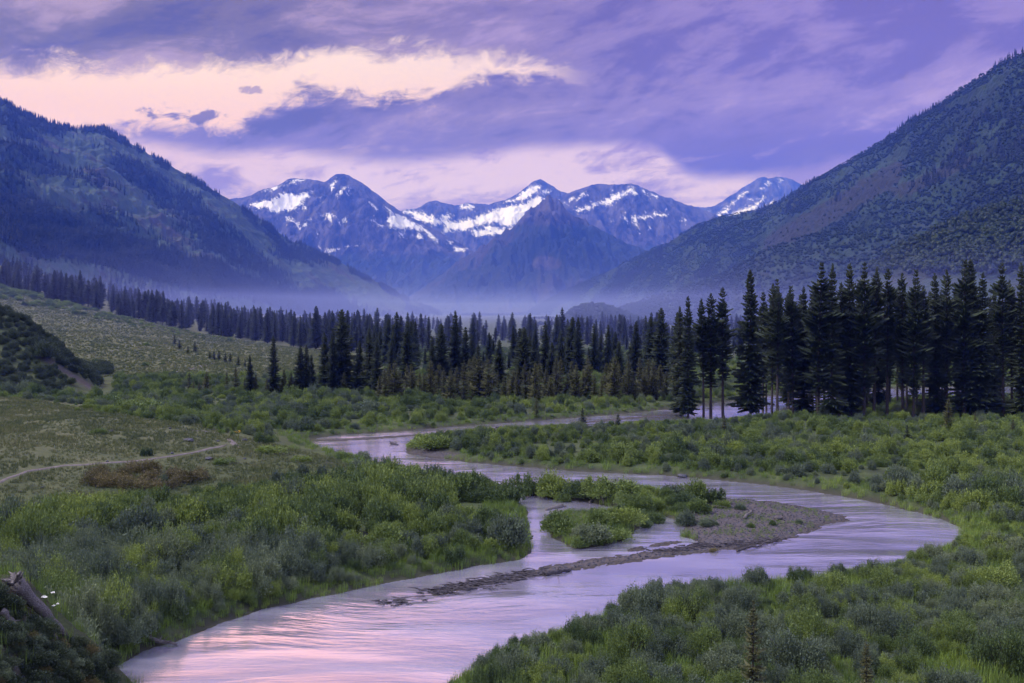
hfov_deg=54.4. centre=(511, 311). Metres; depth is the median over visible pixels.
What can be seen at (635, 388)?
young pine
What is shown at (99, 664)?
sagebrush
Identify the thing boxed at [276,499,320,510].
willow shrub
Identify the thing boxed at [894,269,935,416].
pine tree
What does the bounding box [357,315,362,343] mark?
spruce tree
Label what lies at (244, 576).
willow shrub
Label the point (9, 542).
willow shrub
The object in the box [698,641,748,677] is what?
willow shrub
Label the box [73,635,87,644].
sagebrush
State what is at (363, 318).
spruce tree
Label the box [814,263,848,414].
spruce tree
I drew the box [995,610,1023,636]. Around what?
willow shrub
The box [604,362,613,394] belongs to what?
young pine
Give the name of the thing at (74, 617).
willow shrub
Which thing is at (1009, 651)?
willow shrub
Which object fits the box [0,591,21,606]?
sagebrush
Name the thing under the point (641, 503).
willow shrub
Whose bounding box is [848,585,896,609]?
willow shrub
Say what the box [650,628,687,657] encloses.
willow shrub
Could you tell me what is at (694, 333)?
spruce tree
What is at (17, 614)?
sagebrush
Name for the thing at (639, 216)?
mountain
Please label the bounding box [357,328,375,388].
spruce tree
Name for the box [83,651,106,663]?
sagebrush
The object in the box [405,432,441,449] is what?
willow shrub
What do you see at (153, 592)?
willow shrub
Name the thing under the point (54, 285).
spruce tree
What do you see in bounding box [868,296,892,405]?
pine tree
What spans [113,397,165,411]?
willow shrub
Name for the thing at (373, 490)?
willow shrub
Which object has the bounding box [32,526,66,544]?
willow shrub
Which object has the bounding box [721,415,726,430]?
young pine
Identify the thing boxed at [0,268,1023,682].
ground
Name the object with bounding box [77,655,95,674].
sagebrush
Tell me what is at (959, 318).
pine tree
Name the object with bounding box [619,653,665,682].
willow shrub
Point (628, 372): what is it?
young pine
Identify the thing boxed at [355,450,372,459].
willow shrub
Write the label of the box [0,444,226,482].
path
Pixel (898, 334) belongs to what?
pine tree
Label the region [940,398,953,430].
young pine
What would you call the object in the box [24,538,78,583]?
willow shrub
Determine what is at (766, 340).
pine tree
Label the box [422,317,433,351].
spruce tree
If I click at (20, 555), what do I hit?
willow shrub
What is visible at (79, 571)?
willow shrub
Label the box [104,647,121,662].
sagebrush
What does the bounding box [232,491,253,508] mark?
willow shrub
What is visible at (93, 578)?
willow shrub
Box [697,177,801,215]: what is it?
mountain
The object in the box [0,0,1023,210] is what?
sky
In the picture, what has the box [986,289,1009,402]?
pine tree
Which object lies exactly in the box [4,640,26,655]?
sagebrush
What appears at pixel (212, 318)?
spruce tree
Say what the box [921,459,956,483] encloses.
willow shrub
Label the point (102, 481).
brown shrub
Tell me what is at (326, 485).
willow shrub
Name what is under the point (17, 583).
driftwood log
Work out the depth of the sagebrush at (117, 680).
26.31 m
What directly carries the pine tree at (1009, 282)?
on the ground
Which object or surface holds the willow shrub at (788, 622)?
on the ground
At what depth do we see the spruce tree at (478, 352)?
198.52 m
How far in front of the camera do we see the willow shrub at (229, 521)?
66.94 m
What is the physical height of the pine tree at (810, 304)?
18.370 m
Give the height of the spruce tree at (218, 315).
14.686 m
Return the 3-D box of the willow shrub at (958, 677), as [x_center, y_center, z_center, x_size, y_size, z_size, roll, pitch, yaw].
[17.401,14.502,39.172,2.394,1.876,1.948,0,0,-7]
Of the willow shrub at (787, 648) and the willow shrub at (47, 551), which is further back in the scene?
the willow shrub at (47, 551)
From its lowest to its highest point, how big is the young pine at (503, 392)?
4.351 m
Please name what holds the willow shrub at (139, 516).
on the ground
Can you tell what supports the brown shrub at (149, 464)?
on the ground
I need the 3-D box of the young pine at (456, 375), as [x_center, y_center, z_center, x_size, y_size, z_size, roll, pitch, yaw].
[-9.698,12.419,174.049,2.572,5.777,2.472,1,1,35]
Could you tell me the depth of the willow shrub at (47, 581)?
48.50 m
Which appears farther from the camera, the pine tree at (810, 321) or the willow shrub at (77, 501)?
the pine tree at (810, 321)
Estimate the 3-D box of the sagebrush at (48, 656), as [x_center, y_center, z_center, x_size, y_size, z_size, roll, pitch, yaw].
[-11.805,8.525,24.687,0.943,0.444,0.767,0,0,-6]
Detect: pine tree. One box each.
[691,299,712,415]
[713,288,738,414]
[753,292,773,410]
[755,283,788,413]
[758,302,771,410]
[765,291,794,411]
[767,279,786,398]
[779,293,794,403]
[783,291,798,409]
[793,295,805,390]
[796,262,845,416]
[801,293,821,405]
[829,282,856,415]
[845,262,888,415]
[846,280,871,403]
[862,266,888,411]
[866,312,879,407]
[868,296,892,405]
[877,267,904,415]
[879,304,897,404]
[888,272,917,409]
[893,286,901,400]
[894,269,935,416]
[894,299,905,398]
[900,296,915,410]
[908,285,941,413]
[924,291,931,397]
[933,269,963,412]
[939,259,989,414]
[985,296,1001,386]
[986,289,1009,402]
[988,261,1018,416]
[1001,280,1020,398]
[1004,288,1023,415]
[1007,290,1023,397]
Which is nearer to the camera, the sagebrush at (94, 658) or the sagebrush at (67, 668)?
the sagebrush at (67, 668)
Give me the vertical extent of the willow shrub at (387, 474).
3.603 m
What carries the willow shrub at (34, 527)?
on the ground
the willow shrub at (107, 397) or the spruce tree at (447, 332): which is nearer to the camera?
the willow shrub at (107, 397)
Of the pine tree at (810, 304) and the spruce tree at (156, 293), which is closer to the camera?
the pine tree at (810, 304)
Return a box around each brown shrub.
[78,471,101,484]
[83,640,99,657]
[84,462,110,475]
[84,466,109,477]
[88,472,116,486]
[109,470,136,484]
[112,465,132,475]
[115,474,137,488]
[122,459,146,473]
[130,475,151,490]
[137,458,160,470]
[137,468,162,480]
[138,467,162,479]
[139,459,165,472]
[144,476,168,489]
[159,476,180,488]
[165,464,180,478]
[170,470,191,483]
[171,467,194,481]
[192,465,212,479]
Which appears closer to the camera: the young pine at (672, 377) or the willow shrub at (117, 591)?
the willow shrub at (117, 591)
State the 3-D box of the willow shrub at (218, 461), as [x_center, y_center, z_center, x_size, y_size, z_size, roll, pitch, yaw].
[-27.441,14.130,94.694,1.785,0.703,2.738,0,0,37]
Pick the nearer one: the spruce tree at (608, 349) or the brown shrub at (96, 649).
the brown shrub at (96, 649)
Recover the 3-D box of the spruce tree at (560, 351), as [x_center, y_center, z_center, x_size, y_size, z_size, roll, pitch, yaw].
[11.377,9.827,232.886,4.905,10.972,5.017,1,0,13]
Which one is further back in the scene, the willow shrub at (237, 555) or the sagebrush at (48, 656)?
the willow shrub at (237, 555)
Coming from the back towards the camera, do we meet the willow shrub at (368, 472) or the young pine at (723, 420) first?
the young pine at (723, 420)
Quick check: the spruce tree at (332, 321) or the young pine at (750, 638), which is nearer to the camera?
the young pine at (750, 638)
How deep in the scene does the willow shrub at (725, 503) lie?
79.92 m
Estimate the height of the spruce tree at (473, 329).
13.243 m
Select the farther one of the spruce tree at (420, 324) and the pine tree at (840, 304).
the spruce tree at (420, 324)
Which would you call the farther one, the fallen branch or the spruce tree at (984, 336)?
the spruce tree at (984, 336)
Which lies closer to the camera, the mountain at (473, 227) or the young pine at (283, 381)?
the young pine at (283, 381)
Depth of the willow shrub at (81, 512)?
66.16 m
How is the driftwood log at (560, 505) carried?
in the river
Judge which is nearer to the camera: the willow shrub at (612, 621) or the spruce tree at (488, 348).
the willow shrub at (612, 621)
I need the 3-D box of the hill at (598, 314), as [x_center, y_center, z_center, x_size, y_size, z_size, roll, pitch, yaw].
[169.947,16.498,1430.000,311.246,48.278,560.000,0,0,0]
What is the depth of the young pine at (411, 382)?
176.18 m
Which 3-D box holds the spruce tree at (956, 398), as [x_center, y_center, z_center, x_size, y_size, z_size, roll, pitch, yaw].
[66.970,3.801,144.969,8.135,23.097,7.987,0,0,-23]
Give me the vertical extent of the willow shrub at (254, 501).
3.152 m
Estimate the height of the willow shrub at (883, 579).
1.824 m
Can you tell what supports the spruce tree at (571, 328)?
on the ground
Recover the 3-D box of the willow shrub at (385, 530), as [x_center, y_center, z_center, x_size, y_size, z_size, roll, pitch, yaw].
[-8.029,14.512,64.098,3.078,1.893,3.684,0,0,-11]
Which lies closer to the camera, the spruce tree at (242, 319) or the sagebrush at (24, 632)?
the sagebrush at (24, 632)
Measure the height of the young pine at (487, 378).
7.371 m
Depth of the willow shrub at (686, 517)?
74.36 m
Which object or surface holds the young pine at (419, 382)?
on the ground
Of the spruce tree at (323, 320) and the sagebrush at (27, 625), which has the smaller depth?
the sagebrush at (27, 625)
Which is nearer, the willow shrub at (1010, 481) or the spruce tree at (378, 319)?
the willow shrub at (1010, 481)
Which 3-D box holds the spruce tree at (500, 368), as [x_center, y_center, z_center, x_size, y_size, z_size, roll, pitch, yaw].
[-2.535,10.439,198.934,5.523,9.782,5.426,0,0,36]
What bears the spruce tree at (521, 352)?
on the ground
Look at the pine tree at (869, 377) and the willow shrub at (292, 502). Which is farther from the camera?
the pine tree at (869, 377)
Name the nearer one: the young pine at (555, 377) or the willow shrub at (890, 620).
the willow shrub at (890, 620)
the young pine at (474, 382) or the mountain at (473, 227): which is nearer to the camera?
the young pine at (474, 382)
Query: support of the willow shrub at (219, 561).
on the ground
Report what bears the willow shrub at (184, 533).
on the ground
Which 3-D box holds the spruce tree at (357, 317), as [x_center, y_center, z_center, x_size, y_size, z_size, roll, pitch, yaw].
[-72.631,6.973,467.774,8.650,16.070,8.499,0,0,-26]
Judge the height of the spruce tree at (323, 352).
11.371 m
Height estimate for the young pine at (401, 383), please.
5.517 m
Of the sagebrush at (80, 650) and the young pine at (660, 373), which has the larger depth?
the young pine at (660, 373)
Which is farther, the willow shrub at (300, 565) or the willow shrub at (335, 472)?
the willow shrub at (335, 472)
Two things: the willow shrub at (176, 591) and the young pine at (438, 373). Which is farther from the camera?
the young pine at (438, 373)
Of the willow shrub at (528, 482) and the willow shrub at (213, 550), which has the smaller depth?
the willow shrub at (213, 550)
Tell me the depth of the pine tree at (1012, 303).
142.97 m
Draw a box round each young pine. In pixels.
[186,373,192,389]
[201,371,210,388]
[224,373,228,385]
[232,366,240,387]
[252,375,259,390]
[265,379,269,391]
[280,370,288,391]
[287,372,294,387]
[374,376,384,397]
[378,367,390,397]
[384,361,404,396]
[384,364,391,386]
[391,370,406,397]
[403,364,409,388]
[405,364,416,389]
[416,371,422,392]
[420,373,426,391]
[423,360,438,395]
[432,363,444,392]
[439,368,447,394]
[441,369,457,399]
[453,366,461,395]
[459,362,469,398]
[464,359,471,390]
[467,357,479,392]
[469,356,488,397]
[478,363,488,397]
[479,359,496,398]
[491,367,497,387]
[495,372,500,393]
[498,377,508,397]
[506,369,519,393]
[514,369,523,397]
[520,361,529,399]
[526,368,531,391]
[527,363,542,399]
[534,394,538,416]
[536,360,544,394]
[540,369,549,396]
[544,375,555,397]
[549,358,563,395]
[556,356,566,391]
[562,373,570,392]
[568,361,577,388]
[568,362,584,395]
[580,355,595,395]
[581,368,588,396]
[588,374,597,397]
[598,377,604,397]
[599,364,609,391]
[603,358,625,399]
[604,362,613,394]
[613,361,621,389]
[619,368,627,392]
[622,357,637,396]
[629,372,638,399]
[634,357,644,395]
[637,367,649,396]
[640,358,654,391]
[644,362,661,398]
[656,365,665,392]
[659,372,671,398]
[669,362,675,392]
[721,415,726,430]
[738,600,767,682]
[858,639,874,682]
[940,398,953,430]
[1010,418,1015,429]
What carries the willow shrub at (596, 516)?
on the ground
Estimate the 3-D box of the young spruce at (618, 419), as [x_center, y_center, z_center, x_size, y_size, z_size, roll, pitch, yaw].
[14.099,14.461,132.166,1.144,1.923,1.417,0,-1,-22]
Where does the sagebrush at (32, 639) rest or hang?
on the ground
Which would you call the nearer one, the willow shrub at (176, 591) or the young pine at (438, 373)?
the willow shrub at (176, 591)
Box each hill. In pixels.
[573,307,609,324]
[641,218,939,321]
[783,204,1023,338]
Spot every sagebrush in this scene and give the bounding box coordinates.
[0,581,9,597]
[0,591,15,606]
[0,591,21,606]
[0,599,10,608]
[0,620,23,635]
[0,628,24,644]
[0,655,8,667]
[0,656,17,667]
[0,665,15,680]
[1,655,23,666]
[4,625,28,643]
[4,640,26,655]
[4,669,19,682]
[6,596,26,610]
[7,639,26,647]
[8,634,38,647]
[11,610,22,617]
[11,674,26,682]
[15,609,29,619]
[16,654,27,663]
[18,619,35,630]
[18,661,38,677]
[24,669,51,682]
[25,631,41,637]
[26,630,50,650]
[27,648,61,669]
[28,614,55,627]
[29,625,48,633]
[30,628,51,638]
[35,648,56,665]
[36,621,61,636]
[36,665,53,674]
[42,638,68,655]
[49,647,79,666]
[50,657,73,676]
[53,653,84,671]
[59,635,79,649]
[62,666,88,682]
[66,642,89,659]
[66,672,82,682]
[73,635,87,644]
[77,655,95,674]
[79,638,98,650]
[82,675,101,682]
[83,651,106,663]
[91,658,107,675]
[91,671,117,682]
[99,649,107,661]
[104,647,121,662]
[104,656,121,667]
[104,669,122,682]
[106,654,115,667]
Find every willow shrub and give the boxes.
[0,488,25,527]
[0,497,63,548]
[0,528,24,553]
[0,534,53,571]
[0,534,73,563]
[2,544,56,600]
[4,522,49,549]
[18,508,59,529]
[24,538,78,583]
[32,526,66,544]
[35,493,63,514]
[38,570,64,595]
[39,500,70,525]
[44,592,73,620]
[48,593,91,635]
[50,527,92,555]
[53,576,98,590]
[54,503,101,522]
[54,563,112,612]
[55,501,83,516]
[58,556,96,583]
[61,488,94,510]
[68,513,106,534]
[70,601,106,650]
[72,533,137,581]
[72,573,118,587]
[73,539,118,573]
[73,560,137,625]
[73,569,106,588]
[75,492,120,505]
[76,524,97,537]
[78,585,123,641]
[79,502,106,528]
[80,579,108,595]
[86,428,108,434]
[95,393,122,402]
[95,539,128,567]
[98,607,151,649]
[102,507,131,526]
[105,540,136,563]
[111,500,167,533]
[112,582,159,633]
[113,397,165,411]
[115,492,140,508]
[116,527,152,548]
[120,540,165,576]
[122,531,186,562]
[132,564,171,617]
[141,515,202,552]
[142,517,195,567]
[146,572,189,619]
[164,548,192,569]
[172,495,210,527]
[192,554,255,597]
[194,493,231,522]
[194,530,244,563]
[195,539,237,563]
[199,547,243,586]
[200,514,235,528]
[200,547,245,567]
[213,456,236,464]
[213,539,246,568]
[228,540,264,566]
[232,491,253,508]
[234,547,286,594]
[240,513,275,541]
[242,483,269,514]
[243,533,277,551]
[246,500,275,524]
[248,536,305,577]
[248,538,272,553]
[253,444,287,453]
[255,495,289,522]
[267,476,288,497]
[269,506,297,535]
[276,485,324,513]
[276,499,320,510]
[276,516,328,562]
[277,546,318,579]
[278,523,309,545]
[284,487,303,505]
[288,510,304,522]
[290,455,311,461]
[290,530,333,571]
[295,513,311,527]
[296,470,331,494]
[298,522,337,538]
[302,499,342,534]
[305,477,352,511]
[306,462,346,483]
[315,481,346,491]
[327,474,360,504]
[334,452,356,458]
[334,505,363,532]
[344,410,373,417]
[347,465,368,486]
[354,472,389,493]
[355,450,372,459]
[355,480,389,512]
[357,398,386,410]
[358,483,389,513]
[360,459,392,472]
[360,464,382,480]
[360,498,404,527]
[363,520,409,547]
[368,465,393,487]
[378,450,405,475]
[385,473,406,498]
[390,461,432,484]
[400,475,435,504]
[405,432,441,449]
[408,493,441,505]
[427,474,460,503]
[429,468,482,499]
[430,433,451,447]
[485,508,532,547]
[490,637,539,676]
[495,663,531,682]
[512,472,546,496]
[514,650,565,679]
[517,658,566,682]
[536,467,571,497]
[539,508,573,535]
[540,652,575,677]
[554,492,571,501]
[556,478,593,498]
[570,519,614,541]
[570,535,597,547]
[580,474,640,498]
[586,507,616,525]
[592,608,635,635]
[593,657,650,682]
[596,525,634,543]
[604,605,655,663]
[611,506,648,526]
[612,610,649,639]
[613,491,633,503]
[619,577,672,617]
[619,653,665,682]
[619,671,655,682]
[620,493,656,511]
[638,508,666,523]
[639,519,652,527]
[645,654,704,682]
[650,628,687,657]
[653,576,682,602]
[656,673,699,682]
[658,482,684,494]
[661,582,705,619]
[674,506,697,525]
[677,475,709,498]
[683,617,725,658]
[688,497,712,512]
[697,486,725,501]
[697,517,719,526]
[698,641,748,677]
[712,499,731,508]
[719,599,765,642]
[723,580,763,612]
[734,503,746,509]
[746,522,755,527]
[757,618,831,677]
[760,611,817,641]
[769,520,775,525]
[783,651,839,682]
[794,596,844,639]
[811,567,849,596]
[815,619,865,653]
[823,671,851,682]
[833,675,859,682]
[843,597,886,637]
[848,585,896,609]
[868,563,922,596]
[871,599,919,644]
[881,675,916,682]
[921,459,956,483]
[932,661,982,682]
[938,605,987,629]
[954,556,1021,588]
[956,614,1008,646]
[964,613,1023,680]
[966,579,1014,601]
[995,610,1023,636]
[1001,473,1023,499]
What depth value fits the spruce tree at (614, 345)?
276.84 m
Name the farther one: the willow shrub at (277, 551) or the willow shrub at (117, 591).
the willow shrub at (277, 551)
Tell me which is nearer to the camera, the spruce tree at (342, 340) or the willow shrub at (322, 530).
the willow shrub at (322, 530)
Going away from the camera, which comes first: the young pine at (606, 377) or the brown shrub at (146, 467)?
the brown shrub at (146, 467)
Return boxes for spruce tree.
[47,270,60,299]
[57,270,63,300]
[59,273,69,300]
[76,270,85,299]
[98,276,105,305]
[134,289,142,318]
[145,293,154,320]
[146,290,158,320]
[154,289,160,320]
[177,300,186,328]
[207,306,216,334]
[212,302,223,334]
[223,302,228,321]
[239,307,245,334]
[249,309,262,338]
[257,307,264,338]
[261,308,275,342]
[263,335,282,392]
[286,310,292,334]
[287,311,298,343]
[288,316,296,346]
[289,345,308,389]
[295,315,305,345]
[299,345,313,387]
[303,306,324,348]
[307,355,318,386]
[315,333,335,387]
[321,309,358,388]
[321,313,327,335]
[322,318,330,346]
[322,329,341,390]
[325,311,337,348]
[345,310,354,346]
[348,322,355,351]
[350,340,365,390]
[351,312,357,347]
[355,310,363,329]
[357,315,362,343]
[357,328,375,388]
[361,309,365,331]
[362,314,372,348]
[367,338,384,391]
[369,317,373,336]
[371,321,382,348]
[371,325,377,349]
[373,308,382,327]
[375,326,384,358]
[379,319,391,363]
[381,314,387,339]
[383,341,397,376]
[385,312,402,363]
[386,336,396,363]
[397,316,404,340]
[397,321,420,382]
[405,321,421,362]
[412,321,422,360]
[417,313,424,341]
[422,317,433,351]
[422,336,438,380]
[425,323,455,382]
[445,316,452,346]
[446,311,462,379]
[455,327,472,381]
[457,315,462,345]
[467,334,475,363]
[468,318,478,349]
[473,345,484,378]
[484,332,493,363]
[488,340,510,384]
[506,325,516,362]
[507,312,516,342]
[507,327,539,385]
[510,328,524,377]
[526,313,534,336]
[529,338,539,377]
[532,322,540,351]
[533,329,540,358]
[537,321,551,379]
[543,342,558,384]
[546,316,552,342]
[550,315,561,352]
[554,330,569,375]
[559,308,566,342]
[561,317,585,371]
[563,319,569,349]
[568,317,589,372]
[585,324,601,373]
[596,336,604,366]
[599,325,614,372]
[605,341,631,384]
[611,332,623,363]
[619,317,629,345]
[626,321,643,377]
[639,315,647,349]
[641,308,672,381]
[641,317,660,375]
[663,312,682,383]
[689,324,697,352]
[785,286,816,411]
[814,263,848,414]
[827,263,872,414]
[915,273,953,413]
[947,259,998,415]
[963,272,1003,414]
[999,262,1023,414]
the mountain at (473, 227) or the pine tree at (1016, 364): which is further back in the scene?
the mountain at (473, 227)
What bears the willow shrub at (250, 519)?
on the ground
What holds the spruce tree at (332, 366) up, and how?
on the ground
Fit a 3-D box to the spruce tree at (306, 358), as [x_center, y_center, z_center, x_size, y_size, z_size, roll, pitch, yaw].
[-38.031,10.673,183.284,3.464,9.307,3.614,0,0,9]
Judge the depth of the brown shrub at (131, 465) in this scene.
87.64 m
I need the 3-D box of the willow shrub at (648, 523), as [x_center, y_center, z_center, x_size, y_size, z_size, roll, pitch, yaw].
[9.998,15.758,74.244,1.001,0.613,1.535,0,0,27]
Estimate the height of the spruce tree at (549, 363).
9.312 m
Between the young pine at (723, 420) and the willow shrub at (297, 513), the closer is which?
the willow shrub at (297, 513)
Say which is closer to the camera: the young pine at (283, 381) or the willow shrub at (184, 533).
the willow shrub at (184, 533)
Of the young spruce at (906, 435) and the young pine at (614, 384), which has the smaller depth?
the young spruce at (906, 435)
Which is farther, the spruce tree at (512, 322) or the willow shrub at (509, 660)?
the spruce tree at (512, 322)
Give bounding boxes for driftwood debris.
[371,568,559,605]
[637,537,794,553]
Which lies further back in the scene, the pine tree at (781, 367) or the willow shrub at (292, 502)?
the pine tree at (781, 367)
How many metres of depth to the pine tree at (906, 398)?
151.48 m
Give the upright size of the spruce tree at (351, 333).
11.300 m
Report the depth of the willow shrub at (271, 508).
66.99 m
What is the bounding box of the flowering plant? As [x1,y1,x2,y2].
[42,592,54,608]
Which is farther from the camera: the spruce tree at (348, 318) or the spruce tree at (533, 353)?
the spruce tree at (348, 318)
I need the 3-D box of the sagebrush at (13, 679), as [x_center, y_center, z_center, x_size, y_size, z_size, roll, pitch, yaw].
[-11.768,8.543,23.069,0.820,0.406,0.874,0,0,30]
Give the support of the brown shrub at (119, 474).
on the ground
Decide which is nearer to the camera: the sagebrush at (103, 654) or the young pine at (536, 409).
the sagebrush at (103, 654)
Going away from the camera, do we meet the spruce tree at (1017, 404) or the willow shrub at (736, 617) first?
the willow shrub at (736, 617)
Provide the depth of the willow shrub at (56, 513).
65.34 m
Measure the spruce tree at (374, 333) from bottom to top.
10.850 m
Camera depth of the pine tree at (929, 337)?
143.81 m
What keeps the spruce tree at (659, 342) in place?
on the ground
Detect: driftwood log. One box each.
[0,571,67,637]
[148,635,177,645]
[542,567,572,575]
[545,503,565,510]
[736,527,784,551]
[743,508,755,518]
[773,516,782,520]
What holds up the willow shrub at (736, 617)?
on the ground
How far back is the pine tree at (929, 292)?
164.06 m
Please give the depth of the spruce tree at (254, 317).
431.63 m
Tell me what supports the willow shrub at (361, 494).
on the ground
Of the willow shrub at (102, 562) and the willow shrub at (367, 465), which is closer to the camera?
the willow shrub at (102, 562)
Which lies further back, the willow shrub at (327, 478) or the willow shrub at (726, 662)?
the willow shrub at (327, 478)
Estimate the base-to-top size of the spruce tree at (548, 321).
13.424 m
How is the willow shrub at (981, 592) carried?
on the ground
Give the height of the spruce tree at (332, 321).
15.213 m
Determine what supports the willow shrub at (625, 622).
on the ground
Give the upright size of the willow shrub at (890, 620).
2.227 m
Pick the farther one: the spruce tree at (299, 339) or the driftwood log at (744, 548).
the spruce tree at (299, 339)
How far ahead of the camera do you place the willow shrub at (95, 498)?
71.68 m
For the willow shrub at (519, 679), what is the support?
on the ground
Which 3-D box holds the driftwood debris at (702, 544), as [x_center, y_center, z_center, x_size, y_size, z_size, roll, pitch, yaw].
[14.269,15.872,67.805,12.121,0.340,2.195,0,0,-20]
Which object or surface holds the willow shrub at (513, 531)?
on the ground
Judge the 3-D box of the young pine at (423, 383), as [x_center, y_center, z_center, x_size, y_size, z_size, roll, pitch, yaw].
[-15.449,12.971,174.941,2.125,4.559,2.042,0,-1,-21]
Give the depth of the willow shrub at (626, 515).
72.84 m
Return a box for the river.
[119,386,1015,682]
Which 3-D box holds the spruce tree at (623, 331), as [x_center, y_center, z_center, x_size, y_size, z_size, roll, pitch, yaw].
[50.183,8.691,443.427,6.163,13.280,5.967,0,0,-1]
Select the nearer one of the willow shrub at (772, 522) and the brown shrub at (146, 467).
the willow shrub at (772, 522)
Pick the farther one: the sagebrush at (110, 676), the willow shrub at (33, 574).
the willow shrub at (33, 574)
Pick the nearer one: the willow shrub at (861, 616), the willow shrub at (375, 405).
the willow shrub at (861, 616)
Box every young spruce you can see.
[578,408,588,424]
[615,413,620,425]
[903,425,912,440]
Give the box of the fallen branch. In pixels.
[0,608,20,622]
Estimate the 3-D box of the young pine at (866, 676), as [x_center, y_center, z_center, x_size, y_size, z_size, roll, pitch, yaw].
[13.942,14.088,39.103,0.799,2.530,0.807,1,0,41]
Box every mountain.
[0,104,445,316]
[229,174,472,296]
[401,179,565,251]
[409,195,646,313]
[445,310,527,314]
[524,183,717,250]
[531,54,1023,315]
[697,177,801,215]
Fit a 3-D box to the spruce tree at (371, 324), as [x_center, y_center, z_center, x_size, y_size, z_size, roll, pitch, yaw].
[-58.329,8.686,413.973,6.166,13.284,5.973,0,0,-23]
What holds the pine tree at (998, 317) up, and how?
on the ground
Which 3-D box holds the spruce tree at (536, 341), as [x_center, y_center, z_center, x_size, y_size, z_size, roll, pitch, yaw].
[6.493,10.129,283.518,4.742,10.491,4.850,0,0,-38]
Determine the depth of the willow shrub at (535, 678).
40.40 m
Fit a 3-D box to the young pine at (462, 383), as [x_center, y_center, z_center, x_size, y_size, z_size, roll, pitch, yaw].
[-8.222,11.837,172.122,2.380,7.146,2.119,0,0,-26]
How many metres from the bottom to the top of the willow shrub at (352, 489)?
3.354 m
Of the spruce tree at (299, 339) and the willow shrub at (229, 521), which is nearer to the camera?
the willow shrub at (229, 521)
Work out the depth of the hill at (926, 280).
772.92 m
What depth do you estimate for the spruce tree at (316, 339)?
378.40 m
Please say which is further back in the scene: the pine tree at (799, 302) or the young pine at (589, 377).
the young pine at (589, 377)
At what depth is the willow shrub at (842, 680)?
39.39 m
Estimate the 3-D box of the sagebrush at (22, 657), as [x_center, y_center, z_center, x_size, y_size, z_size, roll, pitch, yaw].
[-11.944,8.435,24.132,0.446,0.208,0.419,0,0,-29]
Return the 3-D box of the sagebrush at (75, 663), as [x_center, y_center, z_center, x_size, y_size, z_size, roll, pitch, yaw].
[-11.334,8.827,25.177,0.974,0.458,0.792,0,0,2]
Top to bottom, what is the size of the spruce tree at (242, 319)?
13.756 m
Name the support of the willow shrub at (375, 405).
on the ground
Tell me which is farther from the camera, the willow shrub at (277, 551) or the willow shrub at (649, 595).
the willow shrub at (277, 551)
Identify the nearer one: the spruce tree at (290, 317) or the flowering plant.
the flowering plant

